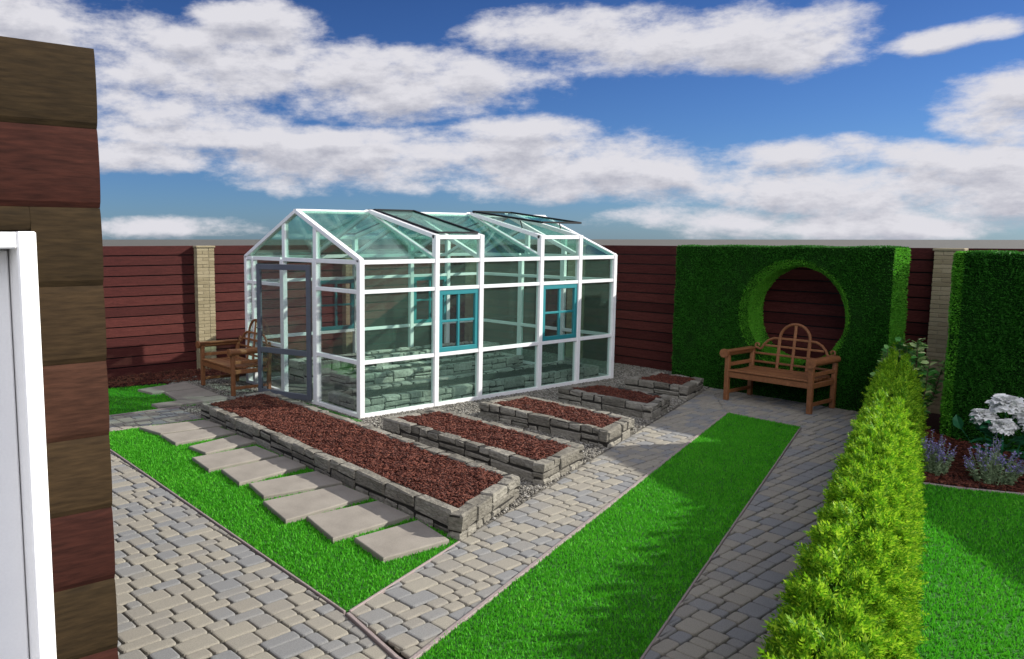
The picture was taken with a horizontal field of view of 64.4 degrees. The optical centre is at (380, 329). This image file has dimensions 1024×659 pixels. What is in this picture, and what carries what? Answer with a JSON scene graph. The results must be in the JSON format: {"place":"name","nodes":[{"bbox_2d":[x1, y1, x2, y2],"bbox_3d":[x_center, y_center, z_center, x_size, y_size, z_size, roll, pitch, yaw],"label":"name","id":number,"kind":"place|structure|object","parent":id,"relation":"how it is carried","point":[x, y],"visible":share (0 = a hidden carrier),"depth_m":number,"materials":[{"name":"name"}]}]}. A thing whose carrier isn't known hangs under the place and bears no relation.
{"place":"outdoors","nodes":[
{"label":"outdoors","id":0,"kind":"place"},
{"bbox_2d":[0,36,117,658],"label":"garden house","id":1,"kind":"structure","parent":0,"point":[57,578],"depth_m":1.55,"materials":[{"name":"wood"}]},
{"bbox_2d":[0,249,28,658],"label":"door","id":2,"kind":"structure","parent":1,"relation":"in","point":[13,612],"depth_m":1.57,"materials":[{"name":"paint"}]},
{"bbox_2d":[108,383,194,414],"bbox_3d":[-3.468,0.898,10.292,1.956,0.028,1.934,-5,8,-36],"label":"grass","id":3,"kind":"structure","parent":0,"point":[149,399],"depth_m":10.28,"materials":[{"name":"green plant"}]},
{"bbox_2d":[138,382,199,394],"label":"stepping stone","id":4,"kind":"object","parent":3,"relation":"on","point":[159,390],"visible":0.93,"depth_m":10.88,"materials":[{"name":"stone"}]},
{"bbox_2d":[152,395,226,408],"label":"stepping stone","id":5,"kind":"object","parent":3,"relation":"on","point":[195,401],"visible":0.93,"depth_m":10.01,"materials":[{"name":"stone"}]},
{"bbox_2d":[165,388,218,400],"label":"stepping stone","id":6,"kind":"object","parent":3,"relation":"on","point":[189,394],"visible":0.9,"depth_m":10.46,"materials":[{"name":"stone"}]},
{"bbox_2d":[109,408,198,430],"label":"side path","id":7,"kind":"structure","parent":0,"point":[144,419],"depth_m":9.22,"materials":[{"name":"grey stone"}]},
{"bbox_2d":[110,452,391,658],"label":"patio paving","id":8,"kind":"structure","parent":0,"point":[282,641],"depth_m":4.63,"materials":[{"name":"grey stone"}]},
{"bbox_2d":[109,418,457,612],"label":"grass","id":9,"kind":"structure","parent":0,"point":[160,443],"depth_m":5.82,"materials":[{"name":"green plant"}]},
{"bbox_2d":[139,420,221,435],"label":"stepping stone","id":10,"kind":"object","parent":9,"relation":"on","point":[160,430],"visible":0.9,"depth_m":8.65,"materials":[{"name":"stone"}]},
{"bbox_2d":[161,427,234,445],"bbox_3d":[-1.903,1.116,8.353,0.676,0.046,0.421,-5,8,-36],"label":"stepping stone","id":11,"kind":"object","parent":9,"relation":"on","point":[187,437],"visible":0.93,"depth_m":8.28,"materials":[{"name":"stone"}]},
{"bbox_2d":[189,435,255,454],"bbox_3d":[-1.585,1.159,7.975,0.362,0.046,0.643,6,9,42],"label":"stepping stone","id":12,"kind":"object","parent":9,"relation":"on","point":[229,443],"visible":0.93,"depth_m":7.92,"materials":[{"name":"stone"}]},
{"bbox_2d":[192,446,278,472],"bbox_3d":[-1.370,1.215,7.489,0.738,0.046,0.484,-5,8,-36],"label":"stepping stone","id":13,"kind":"object","parent":9,"relation":"on","point":[209,463],"visible":0.93,"depth_m":7.45,"materials":[{"name":"stone"}]},
{"bbox_2d":[221,456,305,485],"bbox_3d":[-1.051,1.260,7.099,0.749,0.046,0.447,-6,9,-41],"label":"stepping stone","id":14,"kind":"object","parent":9,"relation":"on","point":[241,475],"visible":0.93,"depth_m":7.06,"materials":[{"name":"stone"}]},
{"bbox_2d":[249,471,342,500],"bbox_3d":[-0.734,1.308,6.671,0.710,0.046,0.435,-5,8,-36],"label":"stepping stone","id":15,"kind":"object","parent":9,"relation":"on","point":[289,485],"visible":0.86,"depth_m":6.63,"materials":[{"name":"stone"}]},
{"bbox_2d":[263,485,368,523],"bbox_3d":[-0.502,1.359,6.229,0.810,0.046,0.476,-5,8,-36],"label":"stepping stone","id":16,"kind":"object","parent":9,"relation":"on","point":[294,508],"visible":0.93,"depth_m":6.20,"materials":[{"name":"stone"}]},
{"bbox_2d":[306,501,409,542],"bbox_3d":[-0.179,1.402,5.851,0.716,0.046,0.486,-5,8,-36],"label":"stepping stone","id":17,"kind":"object","parent":9,"relation":"on","point":[340,524],"visible":0.97,"depth_m":5.81,"materials":[{"name":"stone"}]},
{"bbox_2d":[354,520,448,563],"bbox_3d":[0.147,1.447,5.457,0.621,0.046,0.422,-5,8,-36],"label":"stepping stone","id":18,"kind":"object","parent":9,"relation":"on","point":[399,541],"visible":0.97,"depth_m":5.40,"materials":[{"name":"stone"}]},
{"bbox_2d":[107,340,465,388],"bbox_3d":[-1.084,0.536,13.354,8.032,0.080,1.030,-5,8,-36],"label":"mulch","id":19,"kind":"object","parent":0,"point":[185,373],"visible":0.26,"depth_m":11.90,"materials":[{"name":"brown wood"}]},
{"bbox_2d":[103,246,196,377],"bbox_3d":[-5.460,-0.133,10.784,6.220,1.957,0.106,-5,8,-36],"label":"wooden fence","id":20,"kind":"object","parent":19,"relation":"on","point":[149,301],"visible":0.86,"depth_m":12.13,"materials":[{"name":"red wood"}]},
{"bbox_2d":[193,246,215,368],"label":"brick pillar","id":21,"kind":"structure","parent":19,"relation":"on","point":[204,284],"depth_m":12.54,"materials":[{"name":"beige brick"}]},
{"bbox_2d":[214,245,342,359],"bbox_3d":[-1.711,-0.444,13.501,2.480,1.957,0.106,-5,8,-36],"label":"wooden fence","id":22,"kind":"object","parent":19,"relation":"on","point":[229,287],"visible":0.51,"depth_m":13.36,"materials":[{"name":"red wood"}]},
{"bbox_2d":[341,245,359,353],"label":"brick pillar","id":23,"kind":"structure","parent":19,"relation":"on","point":[347,343],"depth_m":14.15,"materials":[{"name":"beige brick"}]},
{"bbox_2d":[359,244,465,350],"bbox_3d":[0.591,-0.634,15.169,2.640,1.957,0.106,-5,8,-36],"label":"wooden fence","id":24,"kind":"object","parent":19,"relation":"on","point":[383,309],"visible":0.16,"depth_m":14.93,"materials":[{"name":"red wood"}]},
{"bbox_2d":[464,244,476,340],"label":"brick pillar","id":25,"kind":"structure","parent":19,"relation":"on","point":[470,280],"depth_m":15.88,"materials":[{"name":"beige brick"}]},
{"bbox_2d":[305,403,360,421],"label":"lawn soil","id":26,"kind":"structure","parent":0,"point":[357,420],"depth_m":9.43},
{"bbox_2d":[263,363,529,402],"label":"greenhouse floor","id":27,"kind":"structure","parent":0,"point":[294,386],"depth_m":11.25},
{"bbox_2d":[289,341,498,383],"bbox_3d":[0.340,0.491,12.662,3.829,0.337,0.544,-5,8,-36],"label":"planting bed","id":28,"kind":"object","parent":27,"relation":"on","point":[298,370],"visible":0.5,"depth_m":12.10,"materials":[{"name":"stone"}]},
{"bbox_2d":[330,352,523,386],"bbox_3d":[0.809,0.605,12.324,3.475,0.187,0.546,-5,8,-36],"label":"planting bed","id":29,"kind":"object","parent":27,"relation":"on","point":[392,373],"visible":0.87,"depth_m":12.03,"materials":[{"name":"stone"}]},
{"bbox_2d":[244,209,617,418],"bbox_3d":[0.620,-0.469,11.429,4.945,2.478,2.885,-5,8,-36],"label":"greenhouse","id":30,"kind":"object","parent":27,"relation":"on","point":[357,291],"visible":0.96,"depth_m":10.74,"materials":[{"name":"white paint"}]},
{"bbox_2d":[256,264,311,400],"bbox_3d":[-1.244,0.027,10.139,0.886,1.705,0.083,4,8,34],"label":"door","id":31,"kind":"structure","parent":30,"relation":"in","point":[308,353],"depth_m":10.11,"materials":[{"name":"metal"}]},
{"bbox_2d":[320,279,353,330],"bbox_3d":[-0.684,-0.376,12.227,0.661,0.764,0.044,-5,8,-36],"label":"window","id":32,"kind":"structure","parent":30,"relation":"in","point":[351,281],"depth_m":12.23,"materials":[{"name":"teal paint"}]},
{"bbox_2d":[414,276,446,323],"bbox_3d":[0.823,-0.501,13.318,0.711,0.764,0.044,-5,8,-36],"label":"window","id":33,"kind":"structure","parent":30,"relation":"in","point":[444,278],"depth_m":13.29,"materials":[{"name":"teal paint"}]},
{"bbox_2d":[439,289,478,352],"bbox_3d":[0.969,-0.119,9.973,0.661,0.764,0.044,-5,8,-36],"label":"window","id":34,"kind":"structure","parent":30,"relation":"in","point":[475,292],"depth_m":9.97,"materials":[{"name":"teal paint"}]},
{"bbox_2d":[542,284,577,340],"bbox_3d":[2.476,-0.243,11.065,0.711,0.764,0.044,-5,8,-36],"label":"window","id":35,"kind":"structure","parent":30,"relation":"in","point":[561,286],"depth_m":11.07,"materials":[{"name":"teal paint"}]},
{"bbox_2d":[328,360,598,412],"bbox_3d":[1.306,0.754,10.892,4.374,0.217,0.716,-5,8,-36],"label":"planting bed","id":36,"kind":"object","parent":27,"relation":"on","point":[395,395],"visible":0.81,"depth_m":10.49,"materials":[{"name":"stone"}]},
{"bbox_2d":[164,348,708,535],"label":"gravel","id":37,"kind":"structure","parent":0,"point":[622,373],"depth_m":10.25,"materials":[{"name":"grey gravel"}]},
{"bbox_2d":[196,319,271,395],"bbox_3d":[-1.998,0.341,10.967,0.686,0.949,1.106,-5,8,-36],"label":"garden bench","id":38,"kind":"object","parent":37,"relation":"on","point":[232,363],"visible":0.92,"depth_m":10.83,"materials":[{"name":"brown wood"}]},
{"bbox_2d":[200,391,519,541],"bbox_3d":[-0.435,1.110,7.755,1.055,0.222,4.906,-4,8,-34],"label":"raised bed","id":39,"kind":"object","parent":37,"relation":"on","point":[458,497],"visible":1,"depth_m":6.89,"materials":[{"name":"stone"}]},
{"bbox_2d":[383,408,583,484],"bbox_3d":[1.016,1.099,7.849,0.854,0.222,2.294,-5,8,-36],"label":"raised bed","id":40,"kind":"object","parent":37,"relation":"on","point":[534,458],"visible":1,"depth_m":7.54,"materials":[{"name":"stone"}]},
{"bbox_2d":[483,244,567,354],"bbox_3d":[2.669,-0.613,14.981,0.106,1.957,2.420,-5,8,-36],"label":"wooden fence","id":41,"kind":"object","parent":37,"relation":"on","point":[501,303],"visible":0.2,"depth_m":15.09,"materials":[{"name":"red wood"}]},
{"bbox_2d":[479,395,634,448],"bbox_3d":[1.994,0.991,8.815,0.808,0.218,1.814,-5,8,-36],"label":"raised bed","id":42,"kind":"object","parent":37,"relation":"on","point":[604,429],"visible":1,"depth_m":8.59,"materials":[{"name":"stone"}]},
{"bbox_2d":[565,245,586,357],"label":"brick pillar","id":43,"kind":"structure","parent":37,"relation":"on","point":[571,272],"depth_m":13.81,"materials":[{"name":"beige brick"}]},
{"bbox_2d":[558,383,670,420],"bbox_3d":[2.958,0.872,9.851,0.742,0.219,1.392,-5,8,-36],"label":"raised bed","id":44,"kind":"object","parent":37,"relation":"on","point":[649,406],"visible":1,"depth_m":9.66,"materials":[{"name":"stone"}]},
{"bbox_2d":[582,245,676,370],"bbox_3d":[4.277,-0.362,12.789,0.106,1.957,2.460,-5,8,-36],"label":"wooden fence","id":45,"kind":"object","parent":37,"relation":"on","point":[645,296],"visible":0.57,"depth_m":12.91,"materials":[{"name":"red wood"}]},
{"bbox_2d":[624,371,703,399],"bbox_3d":[3.928,0.761,10.804,0.859,0.223,0.945,-5,8,-36],"label":"raised bed","id":46,"kind":"object","parent":37,"relation":"on","point":[682,387],"visible":0.99,"depth_m":10.64,"materials":[{"name":"stone"}]},
{"bbox_2d":[112,404,836,658],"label":"path bedding","id":47,"kind":"object","parent":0,"point":[153,631],"visible":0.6,"depth_m":4.62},
{"bbox_2d":[349,541,459,612],"bbox_3d":[0.185,1.528,4.966,0.016,0.036,1.260,4,8,34],"label":"kerb strip","id":48,"kind":"object","parent":47,"relation":"on","point":[394,582],"visible":0.52,"depth_m":4.87,"materials":[{"name":"grey concrete"}]},
{"bbox_2d":[0,0,1023,239],"label":"sky","id":49,"kind":"structure","parent":0,"point":[217,119],"materials":[{"name":"blue"}]},
{"bbox_2d":[102,239,1023,658],"bbox_3d":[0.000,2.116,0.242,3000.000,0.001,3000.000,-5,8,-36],"label":"ground","id":50,"kind":"structure","parent":0,"point":[642,243],"depth_m":422.20,"materials":[{"name":"grey"}]},
{"bbox_2d":[109,406,180,416],"bbox_3d":[-2.999,1.011,9.448,1.320,0.046,0.024,-5,8,-36],"label":"kerb strip","id":51,"kind":"object","parent":50,"relation":"on","point":[137,412],"visible":0.34,"depth_m":9.54,"materials":[{"name":"grey concrete"}]},
{"bbox_2d":[111,419,199,431],"bbox_3d":[-2.578,1.085,8.823,1.260,0.042,0.018,-5,8,-35],"label":"kerb strip","id":52,"kind":"object","parent":50,"relation":"on","point":[151,425],"visible":0.24,"depth_m":8.83,"materials":[{"name":"grey concrete"}]},
{"bbox_2d":[110,449,345,615],"bbox_3d":[-1.645,1.358,6.447,0.018,0.038,4.960,-5,8,-35],"label":"kerb strip","id":53,"kind":"object","parent":50,"relation":"on","point":[301,582],"visible":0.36,"depth_m":5.48,"materials":[{"name":"grey concrete"}]},
{"bbox_2d":[346,612,402,658],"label":"kerb strip","id":54,"kind":"object","parent":50,"relation":"on","point":[381,644],"visible":0.89,"depth_m":4.16,"materials":[{"name":"grey concrete"}]},
{"bbox_2d":[409,412,727,658],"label":"kerb strip","id":55,"kind":"object","parent":50,"relation":"on","point":[419,654],"visible":0.59,"depth_m":5.06,"materials":[{"name":"grey concrete"}]},
{"bbox_2d":[640,427,800,658],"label":"kerb strip","id":56,"kind":"object","parent":50,"relation":"on","point":[676,608],"visible":0.76,"depth_m":5.24,"materials":[{"name":"grey concrete"}]},
{"bbox_2d":[729,412,799,426],"bbox_3d":[4.394,1.045,9.155,0.022,0.046,0.850,-4,8,-34],"label":"kerb strip","id":57,"kind":"object","parent":50,"relation":"on","point":[764,419],"visible":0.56,"depth_m":9.14,"materials":[{"name":"grey concrete"}]},
{"bbox_2d":[671,244,910,411],"bbox_3d":[5.244,-0.115,10.520,0.487,2.013,2.891,-5,8,-36],"label":"clipped hedge","id":58,"kind":"object","parent":50,"relation":"on","point":[720,292],"visible":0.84,"depth_m":10.44,"materials":[{"name":"green plant"}]},
{"bbox_2d":[752,340,929,658],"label":"golden hedge","id":59,"kind":"object","parent":50,"relation":"on","point":[853,591],"visible":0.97,"depth_m":3.65,"materials":[{"name":"green plant"}]},
{"bbox_2d":[923,482,1023,494],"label":"kerb strip","id":60,"kind":"object","parent":50,"relation":"on","point":[958,487],"visible":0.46,"depth_m":6.59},
{"bbox_2d":[351,388,856,658],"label":"garden path","id":61,"kind":"structure","parent":0,"point":[636,456],"depth_m":5.77,"materials":[{"name":"grey stone"}]},
{"bbox_2d":[720,323,840,414],"bbox_3d":[5.010,0.439,9.993,0.746,0.999,1.202,-5,8,-36],"label":"garden bench","id":62,"kind":"object","parent":61,"relation":"on","point":[806,379],"visible":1,"depth_m":10.00,"materials":[{"name":"brown wood"}]},
{"bbox_2d":[417,413,799,658],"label":"grass","id":63,"kind":"structure","parent":0,"point":[749,430],"depth_m":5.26,"materials":[{"name":"green plant"}]},
{"bbox_2d":[644,413,858,658],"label":"hedge path","id":64,"kind":"structure","parent":0,"point":[804,457],"depth_m":5.14,"materials":[{"name":"grey stone"}]},
{"bbox_2d":[912,483,1023,658],"bbox_3d":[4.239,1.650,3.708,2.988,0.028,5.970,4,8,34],"label":"grass","id":65,"kind":"structure","parent":0,"point":[1013,500],"depth_m":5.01,"materials":[{"name":"green plant"}]},
{"bbox_2d":[922,413,1023,492],"bbox_3d":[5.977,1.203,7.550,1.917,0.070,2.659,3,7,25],"label":"mulch","id":66,"kind":"object","parent":0,"point":[956,469],"visible":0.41,"depth_m":7.09,"materials":[{"name":"brown wood"}]},
{"bbox_2d":[762,248,934,377],"bbox_3d":[5.907,-0.109,10.570,0.106,1.957,2.490,-5,8,-36],"label":"wooden fence","id":67,"kind":"object","parent":66,"relation":"on","point":[810,299],"visible":0.19,"depth_m":10.59,"materials":[{"name":"red wood"}]},
{"bbox_2d":[870,337,945,418],"bbox_3d":[5.763,0.582,8.684,0.607,1.022,0.688,-5,8,-36],"label":"leafy shrub","id":68,"kind":"object","parent":66,"relation":"on","point":[919,346],"visible":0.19,"depth_m":8.54,"materials":[{"name":"green plant"}]},
{"bbox_2d":[919,430,956,475],"bbox_3d":[4.868,1.081,7.010,0.339,0.402,0.350,-5,8,-36],"label":"catmint","id":69,"kind":"object","parent":66,"relation":"on","point":[935,466],"visible":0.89,"depth_m":6.96,"materials":[{"name":"purple plant"}]},
{"bbox_2d":[925,248,968,413],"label":"brick pillar","id":70,"kind":"structure","parent":66,"relation":"on","point":[938,330],"depth_m":9.37,"materials":[{"name":"beige brick"}]},
{"bbox_2d":[940,250,1023,455],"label":"clipped hedge","id":71,"kind":"object","parent":66,"relation":"on","point":[984,360],"visible":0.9,"depth_m":7.91,"materials":[{"name":"green plant"}]},
{"bbox_2d":[953,393,1023,472],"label":"hydrangea","id":72,"kind":"object","parent":66,"relation":"on","point":[1005,403],"visible":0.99,"depth_m":6.92,"materials":[{"name":"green plant"}]},
{"bbox_2d":[962,433,1023,486],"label":"catmint","id":73,"kind":"object","parent":66,"relation":"on","point":[1010,473],"visible":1,"depth_m":6.71,"materials":[{"name":"purple plant"}]},
{"bbox_2d":[968,248,1023,251],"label":"wooden fence","id":74,"kind":"object","parent":66,"relation":"on","point":[979,249],"visible":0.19,"depth_m":9.02,"materials":[{"name":"red wood"}]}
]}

